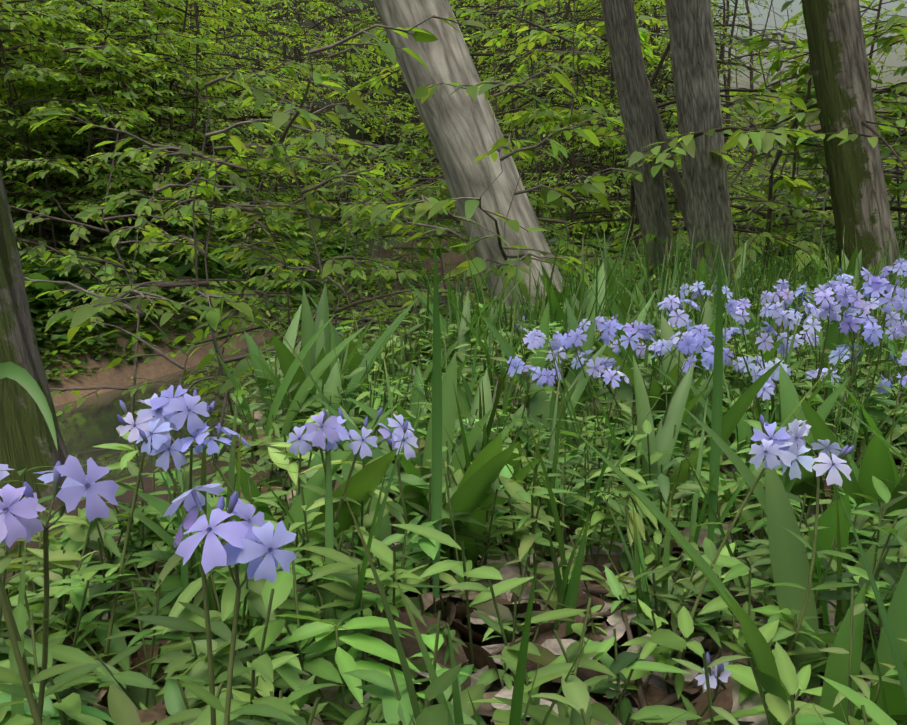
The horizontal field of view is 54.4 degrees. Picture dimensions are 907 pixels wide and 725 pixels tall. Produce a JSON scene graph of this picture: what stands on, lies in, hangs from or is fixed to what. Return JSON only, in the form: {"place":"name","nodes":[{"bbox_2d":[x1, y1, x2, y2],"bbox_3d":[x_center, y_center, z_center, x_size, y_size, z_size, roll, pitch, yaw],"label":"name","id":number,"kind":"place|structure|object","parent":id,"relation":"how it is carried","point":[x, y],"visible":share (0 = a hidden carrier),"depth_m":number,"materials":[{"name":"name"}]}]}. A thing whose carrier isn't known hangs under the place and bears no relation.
{"place":"outdoors","nodes":[
{"label":"outdoors","id":0,"kind":"place"},
{"bbox_2d":[54,282,490,482],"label":"creek water","id":1,"kind":"structure","parent":0,"point":[88,423],"depth_m":5.09,"materials":[{"name":"liquid"}]},
{"bbox_2d":[1,0,906,714],"bbox_3d":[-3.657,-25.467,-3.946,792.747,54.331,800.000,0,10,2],"label":"ground","id":2,"kind":"structure","parent":0,"point":[119,376],"depth_m":8.25,"materials":[{"name":"soil"}]},
{"bbox_2d":[0,170,68,516],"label":"tree","id":3,"kind":"object","parent":2,"relation":"on","point":[27,440],"visible":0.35,"depth_m":1.24,"materials":[{"name":"brown plant"}]},
{"bbox_2d":[0,0,906,724],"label":"shrubs","id":4,"kind":"object","parent":2,"relation":"on","point":[48,298],"depth_m":6.04,"materials":[{"name":"green plant"}]},
{"bbox_2d":[0,258,906,724],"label":"plant stems","id":5,"kind":"object","parent":2,"relation":"on","point":[36,708],"visible":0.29,"depth_m":0.79,"materials":[{"name":"green plant"}]},
{"bbox_2d":[0,258,906,688],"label":"purple flowers","id":6,"kind":"object","parent":5,"relation":"attached to","point":[246,538],"visible":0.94,"depth_m":0.72,"materials":[{"name":"purple plant"}]},
{"bbox_2d":[0,206,906,724],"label":"ground plants","id":7,"kind":"object","parent":2,"relation":"on","point":[780,556],"visible":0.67,"depth_m":0.86,"materials":[{"name":"green plant"}]},
{"bbox_2d":[2,279,906,724],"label":"leaf litter","id":8,"kind":"object","parent":2,"relation":"on","point":[484,659],"visible":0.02,"depth_m":0.83,"materials":[{"name":"brown plant"}]},
{"bbox_2d":[373,0,565,330],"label":"leaning tree","id":9,"kind":"object","parent":2,"relation":"on","point":[459,126],"visible":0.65,"depth_m":3.20,"materials":[{"name":"grey plant"}]},
{"bbox_2d":[600,0,679,297],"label":"thin leaning tree","id":10,"kind":"object","parent":2,"relation":"on","point":[628,65],"visible":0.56,"depth_m":3.34,"materials":[{"name":"grey plant"}]},
{"bbox_2d":[646,74,687,231],"bbox_3d":[0.141,-2.502,2.935,2.086,5.013,0.043,-3,11,-14],"label":"trunk","id":11,"kind":"object","parent":2,"relation":"on","point":[673,171],"visible":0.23,"depth_m":3.43,"materials":[{"name":"grey plant"}]},
{"bbox_2d":[665,0,736,297],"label":"upright tree","id":12,"kind":"object","parent":2,"relation":"on","point":[696,89],"visible":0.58,"depth_m":3.21,"materials":[{"name":"grey plant"}]},
{"bbox_2d":[802,0,905,314],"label":"mossy tree","id":13,"kind":"object","parent":2,"relation":"on","point":[841,77],"visible":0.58,"depth_m":3.13,"materials":[{"name":"green plant"}]},
{"bbox_2d":[480,0,906,133],"label":"sky","id":14,"kind":"structure","parent":0,"point":[892,60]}
]}

